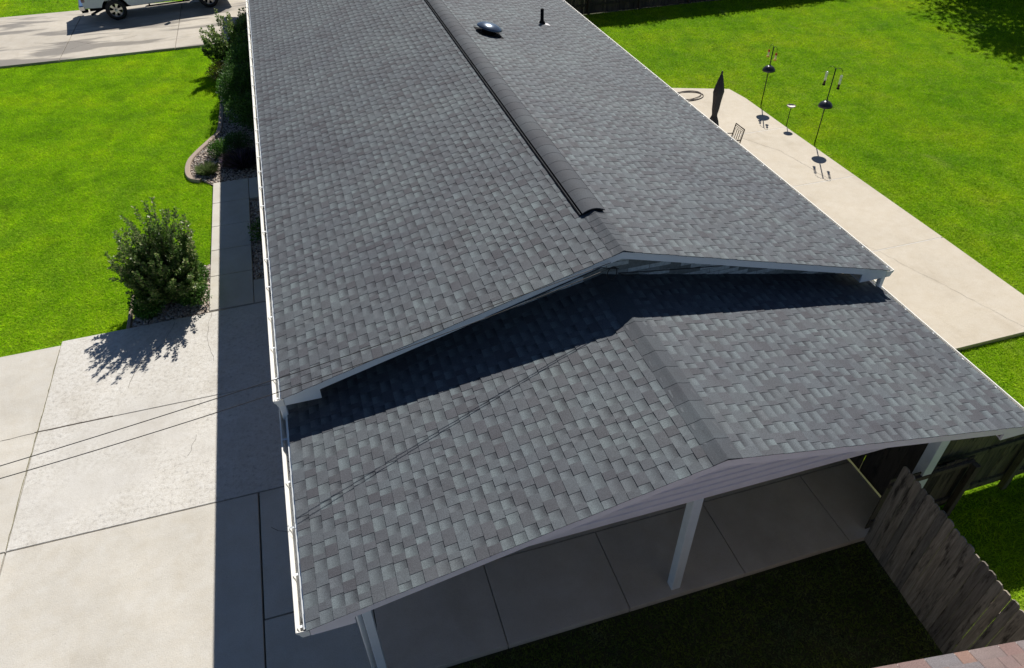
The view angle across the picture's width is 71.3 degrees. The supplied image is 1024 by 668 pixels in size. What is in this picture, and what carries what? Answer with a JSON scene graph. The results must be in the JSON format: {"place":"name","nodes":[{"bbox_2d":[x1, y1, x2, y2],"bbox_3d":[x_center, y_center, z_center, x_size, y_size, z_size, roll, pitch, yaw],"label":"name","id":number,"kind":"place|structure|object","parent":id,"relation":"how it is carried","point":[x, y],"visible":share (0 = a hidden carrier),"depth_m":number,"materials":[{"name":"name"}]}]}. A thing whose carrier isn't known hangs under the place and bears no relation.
{"place":"outdoors","nodes":[
{"label":"outdoors","id":0,"kind":"place"},
{"bbox_2d":[0,0,247,68],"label":"front driveway","id":1,"kind":"structure","parent":0,"point":[41,39],"depth_m":29.42,"materials":[{"name":"concrete"}]},
{"bbox_2d":[78,0,217,19],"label":"pickup truck","id":2,"kind":"object","parent":1,"relation":"on","point":[116,9],"visible":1,"depth_m":30.36,"materials":[{"name":"white paint"}]},
{"bbox_2d":[0,302,377,667],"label":"driveway","id":3,"kind":"structure","parent":0,"point":[143,552],"depth_m":11.49,"materials":[{"name":"concrete"}]},
{"bbox_2d":[136,86,263,326],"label":"bed soil","id":4,"kind":"structure","parent":0,"point":[223,181],"depth_m":20.04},
{"bbox_2d":[126,288,167,320],"bbox_3d":[-7.753,-0.626,15.145,0.824,0.674,0.755,-12,42,-12],"label":"boxwood shrub","id":5,"kind":"object","parent":4,"relation":"on","point":[142,310],"visible":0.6,"depth_m":15.04,"materials":[{"name":"green plant"}]},
{"bbox_2d":[131,264,210,327],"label":"gravel","id":6,"kind":"structure","parent":4,"relation":"on","point":[166,312],"depth_m":15.37,"materials":[{"name":"grey gravel"}]},
{"bbox_2d":[104,196,207,308],"bbox_3d":[-7.421,-1.623,14.756,1.889,2.653,1.868,-12,42,-12],"label":"myrtle shrub","id":7,"kind":"object","parent":6,"relation":"on","point":[151,265],"visible":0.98,"depth_m":14.69,"materials":[{"name":"green plant"}]},
{"bbox_2d":[174,274,212,306],"bbox_3d":[-6.928,-0.956,15.436,0.948,0.781,0.760,7,41,9],"label":"boxwood shrub","id":8,"kind":"object","parent":4,"relation":"on","point":[195,297],"visible":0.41,"depth_m":15.38,"materials":[{"name":"green plant"}]},
{"bbox_2d":[192,260,209,280],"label":"boxwood shrub","id":9,"kind":"object","parent":4,"relation":"on","point":[202,269],"visible":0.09,"depth_m":15.96,"materials":[{"name":"green plant"}]},
{"bbox_2d":[206,60,232,81],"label":"spirea shrub","id":10,"kind":"object","parent":4,"relation":"on","point":[218,66],"visible":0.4,"depth_m":24.87,"materials":[{"name":"green plant"}]},
{"bbox_2d":[207,138,232,159],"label":"green shrub","id":11,"kind":"object","parent":4,"relation":"on","point":[217,147],"visible":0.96,"depth_m":20.72,"materials":[{"name":"green plant"}]},
{"bbox_2d":[190,81,257,184],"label":"gravel","id":12,"kind":"structure","parent":4,"relation":"on","point":[229,128],"depth_m":20.69,"materials":[{"name":"grey gravel"}]},
{"bbox_2d":[194,159,219,175],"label":"lavender","id":13,"kind":"object","parent":12,"relation":"on","point":[206,169],"visible":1,"depth_m":19.95,"materials":[{"name":"green plant"}]},
{"bbox_2d":[198,7,248,65],"bbox_3d":[-9.865,-10.549,25.502,2.769,2.237,1.946,-1,41,0],"label":"myrtle shrub","id":14,"kind":"object","parent":12,"relation":"on","point":[219,46],"visible":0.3,"depth_m":25.20,"materials":[{"name":"green plant"}]},
{"bbox_2d":[219,143,256,170],"bbox_3d":[-7.703,-5.047,20.326,1.311,0.531,1.328,-12,42,-12],"label":"shrub","id":15,"kind":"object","parent":12,"relation":"on","point":[243,158],"depth_m":20.20,"materials":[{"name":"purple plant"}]},
{"bbox_2d":[215,72,235,107],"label":"leafy perennial","id":16,"kind":"object","parent":4,"relation":"on","point":[217,83],"visible":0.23,"depth_m":23.22,"materials":[{"name":"green plant"}]},
{"bbox_2d":[217,59,252,117],"bbox_3d":[-8.520,-7.867,22.738,1.812,1.773,1.719,-12,42,-12],"label":"yew shrub","id":17,"kind":"object","parent":4,"relation":"on","point":[242,74],"visible":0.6,"depth_m":22.31,"materials":[{"name":"green plant"}]},
{"bbox_2d":[221,29,249,77],"bbox_3d":[-8.970,-9.165,24.128,1.738,1.956,2.264,-12,42,-12],"label":"yew shrub","id":18,"kind":"object","parent":4,"relation":"on","point":[241,53],"visible":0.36,"depth_m":23.86,"materials":[{"name":"green plant"}]},
{"bbox_2d":[222,130,252,149],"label":"dark shrub","id":19,"kind":"object","parent":4,"relation":"on","point":[237,141],"visible":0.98,"depth_m":21.01,"materials":[{"name":"green plant"}]},
{"bbox_2d":[223,89,254,131],"bbox_3d":[-7.955,-6.726,21.761,1.449,1.303,1.468,10,42,12],"label":"yew shrub","id":20,"kind":"object","parent":4,"relation":"on","point":[246,108],"visible":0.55,"depth_m":21.47,"materials":[{"name":"green plant"}]},
{"bbox_2d":[249,198,264,279],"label":"gravel","id":21,"kind":"structure","parent":4,"relation":"on","point":[259,267],"depth_m":17.26,"materials":[{"name":"grey gravel"}]},
{"bbox_2d":[247,216,261,242],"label":"plant","id":22,"kind":"object","parent":21,"relation":"on","point":[255,228],"visible":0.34,"depth_m":17.30,"materials":[{"name":"green plant"}]},
{"bbox_2d":[209,177,265,311],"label":"walkway","id":23,"kind":"structure","parent":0,"point":[234,283],"depth_m":17.13,"materials":[{"name":"concrete"}]},
{"bbox_2d":[0,0,1023,646],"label":"lawn","id":24,"kind":"structure","parent":0,"point":[688,84],"depth_m":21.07,"materials":[{"name":"green plant"}]},
{"bbox_2d":[0,0,180,17],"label":"grass","id":25,"kind":"structure","parent":24,"relation":"on","point":[40,2],"depth_m":32.50,"materials":[{"name":"green plant"}]},
{"bbox_2d":[0,47,220,356],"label":"grass","id":26,"kind":"structure","parent":24,"relation":"on","point":[100,83],"depth_m":20.65,"materials":[{"name":"green plant"}]},
{"bbox_2d":[126,296,133,328],"bbox_3d":[-8.206,-0.446,15.398,0.070,0.130,1.200,-12,42,-12],"label":"garden edging","id":27,"kind":"object","parent":24,"relation":"on","point":[129,321],"visible":0.33,"depth_m":15.16,"materials":[{"name":"concrete"}]},
{"bbox_2d":[185,50,224,182],"bbox_3d":[-9.917,-7.872,24.071,0.778,0.124,11.561,-8,41,-8],"label":"garden edging","id":28,"kind":"object","parent":24,"relation":"on","point":[190,177],"visible":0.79,"depth_m":21.23,"materials":[{"name":"concrete"}]},
{"bbox_2d":[565,0,706,14],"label":"board fence","id":29,"kind":"object","parent":24,"relation":"on","point":[588,7],"visible":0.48,"depth_m":30.87,"materials":[{"name":"brown wood"}]},
{"bbox_2d":[760,45,777,105],"bbox_3d":[8.119,-8.144,22.725,0.410,2.036,0.410,-16,43,-17],"label":"feeder pole","id":30,"kind":"object","parent":24,"relation":"on","point":[769,68],"visible":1,"depth_m":22.43,"materials":[{"name":"black metal"}]},
{"bbox_2d":[786,104,795,126],"bbox_3d":[8.468,-6.614,21.876,0.274,0.813,0.274,-12,42,-12],"label":"bird bath","id":31,"kind":"object","parent":24,"relation":"on","point":[790,106],"visible":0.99,"depth_m":21.68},
{"bbox_2d":[814,66,842,143],"bbox_3d":[8.955,-6.448,20.453,0.408,2.406,0.408,-4,41,-4],"label":"feeder pole","id":32,"kind":"object","parent":24,"relation":"on","point":[825,104],"visible":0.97,"depth_m":20.26,"materials":[{"name":"black metal"}]},
{"bbox_2d":[849,443,928,495],"bbox_3d":[5.690,1.231,11.722,0.064,1.918,2.750,-12,42,-12],"label":"board fence","id":33,"kind":"object","parent":24,"relation":"on","point":[879,469],"visible":0.07,"depth_m":11.31,"materials":[{"name":"brown wood"}]},
{"bbox_2d":[865,455,980,528],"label":"garden gate","id":34,"kind":"structure","parent":24,"relation":"on","point":[940,485],"depth_m":10.73,"materials":[{"name":"brown wood"}]},
{"bbox_2d":[936,434,1023,494],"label":"board fence","id":35,"kind":"object","parent":24,"relation":"on","point":[997,459],"visible":0.3,"depth_m":11.10,"materials":[{"name":"brown wood"}]},
{"bbox_2d":[938,473,1023,643],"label":"grass","id":36,"kind":"structure","parent":24,"relation":"on","point":[961,513],"depth_m":11.13,"materials":[{"name":"green plant"}]},
{"bbox_2d":[259,0,952,667],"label":"ground","id":37,"kind":"structure","parent":0,"point":[733,584],"depth_m":9.96,"materials":[{"name":"green plant"}]},
{"bbox_2d":[246,0,1023,667],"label":"house","id":38,"kind":"structure","parent":37,"relation":"on","point":[424,164],"depth_m":9.89,"materials":[{"name":"grey"}]},
{"bbox_2d":[0,262,610,465],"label":"power cable","id":39,"kind":"object","parent":38,"relation":"attached to","point":[298,371],"visible":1,"depth_m":8.34,"materials":[{"name":"black rubber"}]},
{"bbox_2d":[0,267,612,478],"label":"power cable","id":40,"kind":"object","parent":38,"relation":"attached to","point":[297,385],"visible":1,"depth_m":8.25,"materials":[{"name":"black rubber"}]},
{"bbox_2d":[485,265,724,317],"bbox_3d":[2.010,-0.892,10.082,5.113,0.873,0.366,-17,43,-18],"label":"phone wire","id":41,"kind":"object","parent":38,"relation":"attached to","point":[606,268],"visible":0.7,"depth_m":9.45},
{"bbox_2d":[607,266,616,279],"bbox_3d":[1.334,-0.816,9.508,0.159,0.213,0.023,-15,43,-16],"label":"cable coil","id":42,"kind":"object","parent":38,"relation":"hanging from","point":[614,276],"visible":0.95,"depth_m":9.52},
{"bbox_2d":[864,466,1023,654],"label":"board fence","id":43,"kind":"object","parent":37,"relation":"on","point":[910,531],"visible":0.97,"depth_m":9.46,"materials":[{"name":"brown wood"}]},
{"bbox_2d":[875,640,1023,667],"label":"garden shed","id":44,"kind":"structure","parent":37,"relation":"on","point":[1009,655],"depth_m":7.17,"materials":[{"name":"red"}]},
{"bbox_2d":[374,459,879,667],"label":"porch floor","id":45,"kind":"structure","parent":0,"point":[556,586],"depth_m":10.60,"materials":[{"name":"concrete"}]},
{"bbox_2d":[458,543,942,667],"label":"grass","id":46,"kind":"structure","parent":0,"point":[905,654],"depth_m":9.94,"materials":[{"name":"green plant"}]},
{"bbox_2d":[672,88,1023,350],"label":"patio","id":47,"kind":"structure","parent":0,"point":[955,297],"depth_m":17.11,"materials":[{"name":"concrete"}]},
{"bbox_2d":[677,90,703,100],"bbox_3d":[5.621,-7.860,23.655,1.569,0.046,0.805,-12,42,-12],"label":"garden hose","id":48,"kind":"object","parent":47,"relation":"on","point":[692,99],"visible":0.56,"depth_m":23.84,"materials":[{"name":"rubber"}]},
{"bbox_2d":[710,71,723,125],"bbox_3d":[5.590,-6.044,19.702,0.500,2.450,0.500,-12,42,-12],"label":"patio umbrella","id":49,"kind":"object","parent":47,"relation":"on","point":[718,92],"visible":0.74,"depth_m":19.28,"materials":[{"name":"black fabric"}]},
{"bbox_2d":[727,123,744,142],"bbox_3d":[6.081,-5.341,20.017,0.554,0.964,0.526,-12,42,-12],"label":"patio chair","id":50,"kind":"object","parent":47,"relation":"on","point":[738,132],"visible":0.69,"depth_m":19.85,"materials":[{"name":"metal"}]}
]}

